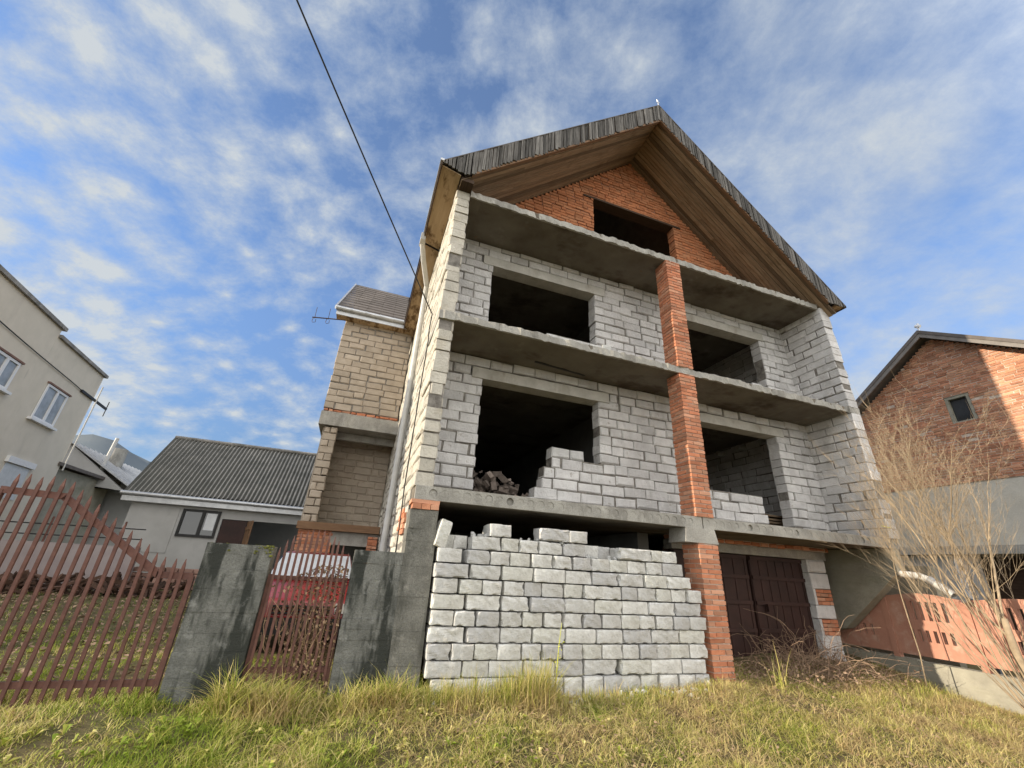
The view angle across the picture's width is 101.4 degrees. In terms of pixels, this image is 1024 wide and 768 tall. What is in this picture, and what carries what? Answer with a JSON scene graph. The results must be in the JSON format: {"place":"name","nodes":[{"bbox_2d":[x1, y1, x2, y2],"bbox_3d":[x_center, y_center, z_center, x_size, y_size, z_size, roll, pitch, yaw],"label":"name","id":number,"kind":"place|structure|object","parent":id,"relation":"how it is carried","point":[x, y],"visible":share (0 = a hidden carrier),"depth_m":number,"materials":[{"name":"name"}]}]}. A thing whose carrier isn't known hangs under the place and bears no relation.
{"place":"outdoors","nodes":[
{"label":"outdoors","id":0,"kind":"place"},
{"bbox_2d":[72,434,150,470],"bbox_3d":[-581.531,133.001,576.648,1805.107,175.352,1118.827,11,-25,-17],"label":"hills","id":1,"kind":"structure","parent":0,"point":[100,444],"depth_m":679.70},
{"bbox_2d":[0,588,1023,767],"bbox_3d":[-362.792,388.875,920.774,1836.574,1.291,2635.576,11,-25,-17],"label":"ground","id":2,"kind":"structure","parent":0,"point":[86,727],"depth_m":4.43,"materials":[{"name":"plant"}]},
{"bbox_2d":[0,264,109,539],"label":"beige house","id":3,"kind":"structure","parent":2,"relation":"on","point":[51,378],"depth_m":14.82,"materials":[{"name":"paint"}]},
{"bbox_2d":[0,346,25,394],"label":"window","id":4,"kind":"structure","parent":3,"relation":"in","point":[10,364],"depth_m":13.27,"materials":[{"name":"white paint"}]},
{"bbox_2d":[0,462,29,500],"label":"window","id":5,"kind":"structure","parent":3,"relation":"in","point":[9,471],"depth_m":14.46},
{"bbox_2d":[27,381,71,430],"bbox_3d":[-17.116,0.841,15.585,0.160,1.440,1.720,13,-26,-21],"label":"window","id":6,"kind":"structure","parent":3,"relation":"in","point":[49,406],"depth_m":15.51,"materials":[{"name":"white paint"}]},
{"bbox_2d":[0,539,140,590],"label":"yard wall","id":7,"kind":"structure","parent":2,"relation":"on","point":[58,557],"depth_m":10.87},
{"bbox_2d":[26,438,120,543],"bbox_3d":[-20.486,4.862,18.197,3.000,6.274,5.200,11,-25,-17],"label":"lean to shed","id":8,"kind":"object","parent":2,"relation":"on","point":[70,474],"visible":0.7,"depth_m":18.44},
{"bbox_2d":[0,569,186,598],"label":"debris","id":9,"kind":"object","parent":2,"relation":"on","point":[70,584],"visible":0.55,"depth_m":10.13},
{"bbox_2d":[62,441,141,545],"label":"metal roof house","id":10,"kind":"structure","parent":2,"relation":"on","point":[115,467],"depth_m":20.88,"materials":[{"name":"concrete"}]},
{"bbox_2d":[157,542,277,704],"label":"gate pillar","id":11,"kind":"structure","parent":2,"relation":"on","point":[217,627],"depth_m":4.69,"materials":[{"name":"concrete"}]},
{"bbox_2d":[0,474,194,708],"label":"iron gate","id":12,"kind":"structure","parent":11,"relation":"attached to","point":[117,540],"depth_m":4.40,"materials":[{"name":"metal"}]},
{"bbox_2d":[240,530,348,691],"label":"wicket gate","id":13,"kind":"structure","parent":11,"relation":"attached to","point":[325,670],"depth_m":4.99,"materials":[{"name":"metal"}]},
{"bbox_2d":[246,564,348,699],"bbox_3d":[-2.539,2.927,5.042,0.862,1.432,0.315,11,-25,-17],"label":"dead vine","id":14,"kind":"object","parent":13,"relation":"attached to","point":[301,653],"visible":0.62,"depth_m":4.99,"materials":[{"name":"plant"}]},
{"bbox_2d":[120,436,316,572],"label":"grey outbuilding","id":15,"kind":"structure","parent":2,"relation":"on","point":[193,498],"depth_m":15.43,"materials":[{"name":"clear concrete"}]},
{"bbox_2d":[174,508,221,537],"bbox_3d":[-11.010,4.902,14.732,1.170,0.910,0.050,11,-25,-17],"label":"window","id":16,"kind":"structure","parent":15,"relation":"in","point":[193,522],"depth_m":14.73,"materials":[{"name":"black glass"}]},
{"bbox_2d":[216,520,247,553],"bbox_3d":[-10.076,5.954,14.745,0.780,2.200,0.060,11,-25,-17],"label":"door","id":17,"kind":"structure","parent":15,"relation":"in","point":[231,531],"depth_m":15.01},
{"bbox_2d":[156,657,336,731],"bbox_3d":[-2.640,3.158,4.375,1.622,0.630,1.838,-10,-27,28],"label":"grass tuft","id":18,"kind":"object","parent":2,"relation":"on","point":[269,699],"visible":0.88,"depth_m":4.30,"materials":[{"name":"plant"}]},
{"bbox_2d":[259,551,352,645],"bbox_3d":[-3.836,3.986,8.005,1.840,1.420,3.764,11,-25,-17],"label":"red car","id":19,"kind":"object","parent":2,"relation":"on","point":[344,559],"visible":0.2,"depth_m":6.88,"materials":[{"name":"paint"}]},
{"bbox_2d":[0,703,656,767],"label":"weeds","id":20,"kind":"object","parent":2,"relation":"on","point":[55,737],"visible":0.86,"depth_m":3.85,"materials":[{"name":"green plant"}]},
{"bbox_2d":[288,660,427,725],"bbox_3d":[-1.678,3.355,4.638,1.841,0.568,1.266,11,-25,-17],"label":"grass tuft","id":21,"kind":"object","parent":2,"relation":"on","point":[370,698],"visible":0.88,"depth_m":4.59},
{"bbox_2d":[326,550,403,700],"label":"gate pillar","id":22,"kind":"structure","parent":2,"relation":"on","point":[365,632],"depth_m":5.16,"materials":[{"name":"concrete"}]},
{"bbox_2d":[426,678,452,693],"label":"building block","id":23,"kind":"object","parent":2,"relation":"on","point":[436,680],"depth_m":5.10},
{"bbox_2d":[422,657,460,677],"bbox_3d":[-0.892,3.580,5.297,0.441,0.178,0.308,10,-25,-16],"label":"building block","id":24,"kind":"object","parent":23,"relation":"on","point":[433,667],"depth_m":5.18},
{"bbox_2d":[422,639,450,659],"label":"building block","id":25,"kind":"structure","parent":24,"relation":"on","point":[437,650],"depth_m":5.24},
{"bbox_2d":[424,624,463,642],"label":"building block","id":26,"kind":"structure","parent":25,"relation":"on","point":[439,633],"depth_m":5.34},
{"bbox_2d":[426,607,453,625],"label":"building block","id":27,"kind":"structure","parent":26,"relation":"on","point":[435,616],"depth_m":5.39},
{"bbox_2d":[427,592,463,608],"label":"building block","id":28,"kind":"structure","parent":27,"relation":"on","point":[445,600],"depth_m":5.47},
{"bbox_2d":[429,577,457,592],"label":"building block","id":29,"kind":"structure","parent":28,"relation":"on","point":[443,585],"depth_m":5.52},
{"bbox_2d":[431,562,468,577],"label":"building block","id":30,"kind":"structure","parent":29,"relation":"on","point":[449,570],"depth_m":5.61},
{"bbox_2d":[433,548,461,562],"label":"building block","id":31,"kind":"structure","parent":30,"relation":"on","point":[452,555],"depth_m":5.67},
{"bbox_2d":[433,519,452,547],"bbox_3d":[-0.989,2.095,5.872,0.166,0.362,0.272,26,-30,-16],"label":"building block","id":32,"kind":"object","parent":31,"relation":"on","point":[443,527],"depth_m":5.77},
{"bbox_2d":[449,608,474,625],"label":"building block","id":33,"kind":"structure","parent":26,"relation":"on","point":[463,617],"depth_m":5.45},
{"bbox_2d":[448,641,473,659],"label":"building block","id":34,"kind":"structure","parent":24,"relation":"on","point":[462,651],"depth_m":5.30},
{"bbox_2d":[386,666,512,722],"bbox_3d":[-0.651,3.487,4.849,1.844,0.559,1.015,11,-25,-17],"label":"grass tuft","id":35,"kind":"object","parent":2,"relation":"on","point":[448,698],"visible":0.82,"depth_m":4.77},
{"bbox_2d":[452,676,474,693],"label":"building block","id":36,"kind":"structure","parent":2,"relation":"on","point":[468,679],"depth_m":5.21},
{"bbox_2d":[460,659,488,676],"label":"building block","id":37,"kind":"structure","parent":36,"relation":"on","point":[481,668],"depth_m":5.31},
{"bbox_2d":[473,642,496,659],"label":"building block","id":38,"kind":"structure","parent":37,"relation":"on","point":[484,651],"depth_m":5.40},
{"bbox_2d":[463,625,499,642],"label":"building block","id":39,"kind":"structure","parent":38,"relation":"on","point":[477,634],"depth_m":5.46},
{"bbox_2d":[469,609,498,626],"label":"building block","id":40,"kind":"structure","parent":39,"relation":"on","point":[489,618],"depth_m":5.54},
{"bbox_2d":[462,594,499,609],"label":"building block","id":41,"kind":"structure","parent":40,"relation":"on","point":[480,602],"depth_m":5.62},
{"bbox_2d":[456,578,481,593],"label":"building block","id":42,"kind":"structure","parent":41,"relation":"on","point":[469,586],"depth_m":5.62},
{"bbox_2d":[476,579,501,594],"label":"building block","id":43,"kind":"structure","parent":41,"relation":"on","point":[490,587],"depth_m":5.69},
{"bbox_2d":[468,564,500,579],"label":"building block","id":44,"kind":"structure","parent":43,"relation":"on","point":[475,571],"depth_m":5.76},
{"bbox_2d":[460,550,489,563],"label":"building block","id":45,"kind":"structure","parent":44,"relation":"on","point":[474,557],"depth_m":5.81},
{"bbox_2d":[467,536,499,550],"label":"building block","id":46,"kind":"structure","parent":45,"relation":"on","point":[483,543],"depth_m":5.92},
{"bbox_2d":[500,676,520,684],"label":"building block","id":47,"kind":"structure","parent":2,"relation":"on","point":[501,682],"depth_m":5.36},
{"bbox_2d":[488,659,521,676],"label":"building block","id":48,"kind":"structure","parent":47,"relation":"on","point":[497,664],"depth_m":5.42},
{"bbox_2d":[496,642,520,659],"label":"building block","id":49,"kind":"structure","parent":48,"relation":"on","point":[509,651],"depth_m":5.49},
{"bbox_2d":[496,626,530,642],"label":"building block","id":50,"kind":"structure","parent":49,"relation":"on","point":[519,634],"depth_m":5.61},
{"bbox_2d":[494,610,521,626],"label":"building block","id":51,"kind":"structure","parent":50,"relation":"on","point":[510,618],"depth_m":5.66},
{"bbox_2d":[497,595,528,610],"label":"building block","id":52,"kind":"structure","parent":51,"relation":"on","point":[512,603],"depth_m":5.73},
{"bbox_2d":[496,580,523,595],"bbox_3d":[-0.053,2.916,5.999,0.304,0.178,0.471,12,-25,-18],"label":"building block","id":53,"kind":"object","parent":52,"relation":"on","point":[514,588],"depth_m":5.80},
{"bbox_2d":[499,566,532,580],"bbox_3d":[0.031,2.724,6.019,0.463,0.177,0.307,12,-25,-18],"label":"building block","id":54,"kind":"object","parent":53,"relation":"on","point":[516,573],"depth_m":5.89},
{"bbox_2d":[509,553,529,566],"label":"building block","id":55,"kind":"structure","parent":54,"relation":"on","point":[519,560],"depth_m":5.98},
{"bbox_2d":[494,538,518,551],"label":"building block","id":56,"kind":"structure","parent":55,"relation":"on","point":[508,545],"depth_m":6.02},
{"bbox_2d":[482,524,511,537],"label":"building block","id":57,"kind":"structure","parent":56,"relation":"on","point":[500,530],"depth_m":6.05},
{"bbox_2d":[518,611,541,626],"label":"building block","id":58,"kind":"structure","parent":50,"relation":"on","point":[531,619],"depth_m":5.75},
{"bbox_2d":[0,589,1022,767],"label":"fallen leaves","id":59,"kind":"object","parent":2,"relation":"on","point":[155,660],"visible":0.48,"depth_m":5.59,"materials":[{"name":"plant"}]},
{"bbox_2d":[473,649,588,715],"bbox_3d":[0.220,3.592,5.157,1.344,0.720,1.737,-16,-31,37],"label":"grass tuft","id":60,"kind":"object","parent":2,"relation":"on","point":[542,689],"visible":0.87,"depth_m":4.99,"materials":[{"name":"plant"}]},
{"bbox_2d":[562,675,581,697],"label":"building block","id":61,"kind":"structure","parent":2,"relation":"on","point":[569,685],"depth_m":5.60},
{"bbox_2d":[552,658,582,675],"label":"building block","id":62,"kind":"structure","parent":61,"relation":"on","point":[575,668],"depth_m":5.68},
{"bbox_2d":[560,642,582,658],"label":"building block","id":63,"kind":"structure","parent":62,"relation":"on","point":[571,650],"depth_m":5.75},
{"bbox_2d":[562,627,595,642],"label":"building block","id":64,"kind":"structure","parent":63,"relation":"on","point":[580,635],"depth_m":5.88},
{"bbox_2d":[557,612,581,627],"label":"building block","id":65,"kind":"structure","parent":64,"relation":"on","point":[569,619],"depth_m":5.93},
{"bbox_2d":[562,598,593,612],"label":"building block","id":66,"kind":"structure","parent":65,"relation":"on","point":[577,605],"depth_m":6.02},
{"bbox_2d":[579,674,602,696],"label":"building block","id":67,"kind":"structure","parent":2,"relation":"on","point":[596,680],"depth_m":5.70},
{"bbox_2d":[578,659,615,674],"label":"building block","id":68,"kind":"structure","parent":67,"relation":"on","point":[598,666],"depth_m":5.83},
{"bbox_2d":[597,643,621,658],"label":"building block","id":69,"kind":"structure","parent":68,"relation":"on","point":[610,650],"depth_m":5.95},
{"bbox_2d":[591,628,622,642],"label":"building block","id":70,"kind":"structure","parent":69,"relation":"on","point":[608,635],"depth_m":6.01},
{"bbox_2d":[595,613,620,628],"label":"building block","id":71,"kind":"structure","parent":70,"relation":"on","point":[610,620],"depth_m":6.10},
{"bbox_2d":[590,599,621,613],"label":"building block","id":72,"kind":"structure","parent":71,"relation":"on","point":[606,606],"depth_m":6.18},
{"bbox_2d":[577,584,602,598],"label":"building block","id":73,"kind":"structure","parent":72,"relation":"on","point":[591,592],"depth_m":6.16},
{"bbox_2d":[565,570,591,583],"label":"building block","id":74,"kind":"structure","parent":73,"relation":"on","point":[576,577],"depth_m":6.18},
{"bbox_2d":[594,585,620,599],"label":"building block","id":75,"kind":"structure","parent":72,"relation":"on","point":[610,592],"depth_m":6.27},
{"bbox_2d":[590,572,617,585],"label":"building block","id":76,"kind":"structure","parent":75,"relation":"on","point":[598,578],"depth_m":6.29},
{"bbox_2d":[174,667,1023,767],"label":"dry grass","id":77,"kind":"structure","parent":2,"relation":"on","point":[840,707],"depth_m":4.64,"materials":[{"name":"plant"}]},
{"bbox_2d":[294,100,957,689],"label":"unfinished house","id":78,"kind":"structure","parent":2,"relation":"on","point":[620,334],"depth_m":9.66,"materials":[{"name":"brick"}]},
{"bbox_2d":[296,0,431,313],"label":"power cable","id":79,"kind":"object","parent":78,"relation":"attached to","point":[297,1],"visible":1,"depth_m":5.98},
{"bbox_2d":[472,467,528,496],"bbox_3d":[-0.248,2.138,8.330,1.612,0.996,1.070,11,-25,-17],"label":"rubble","id":80,"kind":"object","parent":78,"relation":"on","point":[487,482],"visible":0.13,"depth_m":7.98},
{"bbox_2d":[662,547,819,657],"bbox_3d":[4.837,4.590,8.590,3.800,2.100,0.250,11,-25,-17],"label":"garage door","id":81,"kind":"structure","parent":78,"relation":"in","point":[775,587],"depth_m":8.74,"materials":[{"name":"wood"}]},
{"bbox_2d":[615,671,640,691],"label":"building block","id":82,"kind":"structure","parent":2,"relation":"on","point":[628,679],"depth_m":5.91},
{"bbox_2d":[615,658,650,674],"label":"building block","id":83,"kind":"structure","parent":82,"relation":"on","point":[632,666],"depth_m":5.98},
{"bbox_2d":[617,643,638,658],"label":"building block","id":84,"kind":"structure","parent":83,"relation":"on","point":[629,651],"depth_m":6.04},
{"bbox_2d":[615,628,650,642],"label":"building block","id":85,"kind":"structure","parent":84,"relation":"on","point":[638,635],"depth_m":6.16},
{"bbox_2d":[615,614,639,628],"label":"building block","id":86,"kind":"structure","parent":85,"relation":"on","point":[629,621],"depth_m":6.19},
{"bbox_2d":[617,600,647,614],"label":"building block","id":87,"kind":"structure","parent":86,"relation":"on","point":[633,607],"depth_m":6.32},
{"bbox_2d":[613,586,636,599],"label":"building block","id":88,"kind":"structure","parent":87,"relation":"on","point":[628,593],"depth_m":6.35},
{"bbox_2d":[614,573,642,586],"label":"building block","id":89,"kind":"structure","parent":88,"relation":"on","point":[632,580],"depth_m":6.43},
{"bbox_2d":[626,561,645,573],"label":"building block","id":90,"kind":"structure","parent":89,"relation":"on","point":[635,567],"depth_m":6.56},
{"bbox_2d":[609,548,651,561],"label":"building block","id":91,"kind":"structure","parent":90,"relation":"on","point":[631,554],"depth_m":6.61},
{"bbox_2d":[558,675,753,715],"bbox_3d":[1.833,4.109,5.624,4.164,0.373,0.734,11,-25,-17],"label":"grass tuft","id":92,"kind":"object","parent":2,"relation":"on","point":[658,695],"visible":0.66,"depth_m":5.58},
{"bbox_2d":[656,673,677,689],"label":"building block","id":93,"kind":"object","parent":2,"relation":"on","point":[666,678],"depth_m":6.07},
{"bbox_2d":[646,658,681,673],"bbox_3d":[2.217,4.192,6.266,0.534,0.177,0.307,11,-25,-16],"label":"building block","id":94,"kind":"object","parent":93,"relation":"on","point":[666,665],"depth_m":6.14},
{"bbox_2d":[651,643,671,657],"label":"building block","id":95,"kind":"object","parent":94,"relation":"on","point":[663,650],"depth_m":6.21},
{"bbox_2d":[648,629,678,643],"bbox_3d":[2.266,3.862,6.439,0.506,0.178,0.315,11,-25,-16],"label":"building block","id":96,"kind":"object","parent":95,"relation":"on","point":[661,636],"depth_m":6.32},
{"bbox_2d":[650,615,672,628],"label":"building block","id":97,"kind":"object","parent":96,"relation":"on","point":[663,622],"depth_m":6.36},
{"bbox_2d":[643,601,674,615],"bbox_3d":[2.256,3.507,6.560,0.462,0.175,0.307,11,-25,-17],"label":"building block","id":98,"kind":"object","parent":97,"relation":"on","point":[660,608],"depth_m":6.43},
{"bbox_2d":[691,673,709,683],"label":"building block","id":99,"kind":"structure","parent":2,"relation":"on","point":[706,676],"depth_m":6.26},
{"bbox_2d":[677,657,705,672],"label":"building block","id":100,"kind":"structure","parent":99,"relation":"on","point":[693,665],"depth_m":6.28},
{"bbox_2d":[683,643,707,657],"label":"building block","id":101,"kind":"structure","parent":100,"relation":"on","point":[698,650],"depth_m":6.41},
{"bbox_2d":[674,629,704,643],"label":"building block","id":102,"kind":"structure","parent":101,"relation":"on","point":[689,636],"depth_m":6.46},
{"bbox_2d":[684,616,706,629],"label":"building block","id":103,"kind":"structure","parent":102,"relation":"on","point":[697,623],"depth_m":6.56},
{"bbox_2d":[668,602,700,615],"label":"building block","id":104,"kind":"structure","parent":103,"relation":"on","point":[686,609],"depth_m":6.59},
{"bbox_2d":[727,610,935,702],"bbox_3d":[5.446,4.663,7.364,4.878,1.202,2.245,11,-25,-17],"label":"dead brush","id":105,"kind":"object","parent":2,"relation":"on","point":[827,667],"visible":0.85,"depth_m":7.41,"materials":[{"name":"plant"}]},
{"bbox_2d":[842,566,967,667],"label":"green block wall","id":106,"kind":"structure","parent":2,"relation":"on","point":[902,582],"depth_m":8.91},
{"bbox_2d":[806,374,1023,709],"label":"bare tree","id":107,"kind":"object","parent":2,"relation":"on","point":[1007,632],"visible":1,"depth_m":7.35,"materials":[{"name":"brown plant"}]},
{"bbox_2d":[835,675,1023,732],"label":"grass tuft","id":108,"kind":"object","parent":2,"relation":"on","point":[928,691],"visible":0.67,"depth_m":6.67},
{"bbox_2d":[839,593,1023,714],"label":"concrete fence","id":109,"kind":"object","parent":2,"relation":"on","point":[887,618],"visible":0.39,"depth_m":7.90,"materials":[{"name":"concrete"}]},
{"bbox_2d":[855,323,1023,649],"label":"brick house","id":110,"kind":"structure","parent":2,"relation":"on","point":[961,376],"depth_m":12.72,"materials":[{"name":"brick"}]},
{"bbox_2d":[944,393,978,423],"bbox_3d":[13.841,0.780,12.885,0.160,0.860,0.600,11,-25,-17],"label":"window","id":111,"kind":"structure","parent":110,"relation":"in","point":[959,407],"depth_m":12.94,"materials":[{"name":"black glass"}]},
{"bbox_2d":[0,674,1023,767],"bbox_3d":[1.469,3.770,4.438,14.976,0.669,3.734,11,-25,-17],"label":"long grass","id":112,"kind":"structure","parent":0,"point":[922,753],"depth_m":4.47,"materials":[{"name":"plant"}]},
{"bbox_2d":[0,0,1023,461],"label":"sky","id":113,"kind":"structure","parent":0,"point":[185,184],"materials":[{"name":"blue"}]},
{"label":"building block","id":114,"kind":"object","parent":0,"visible":0},
{"bbox_2d":[520,658,554,675],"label":"building block","id":115,"kind":"structure","parent":114,"relation":"on","point":[538,665],"depth_m":5.56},
{"bbox_2d":[538,643,561,659],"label":"building block","id":116,"kind":"structure","parent":115,"relation":"on","point":[548,649],"depth_m":5.66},
{"bbox_2d":[529,626,564,642],"bbox_3d":[0.459,3.503,5.867,0.488,0.177,0.312,11,-25,-17],"label":"building block","id":117,"kind":"object","parent":116,"relation":"on","point":[542,634],"depth_m":5.74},
{"bbox_2d":[541,612,561,627],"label":"building block","id":118,"kind":"structure","parent":117,"relation":"on","point":[551,619],"depth_m":5.82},
{"bbox_2d":[524,596,564,611],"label":"building block","id":119,"kind":"structure","parent":118,"relation":"on","point":[545,604],"depth_m":5.86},
{"bbox_2d":[536,582,562,596],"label":"building block","id":120,"kind":"structure","parent":119,"relation":"on","point":[551,590],"depth_m":5.98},
{"bbox_2d":[532,568,564,582],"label":"building block","id":121,"kind":"structure","parent":120,"relation":"on","point":[549,575],"depth_m":6.02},
{"bbox_2d":[529,554,551,567],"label":"building block","id":122,"kind":"structure","parent":121,"relation":"on","point":[540,561],"depth_m":6.07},
{"bbox_2d":[536,541,561,555],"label":"building block","id":123,"kind":"structure","parent":122,"relation":"on","point":[547,548],"depth_m":6.21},
{"bbox_2d":[533,528,568,542],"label":"building block","id":124,"kind":"structure","parent":123,"relation":"on","point":[550,535],"depth_m":6.31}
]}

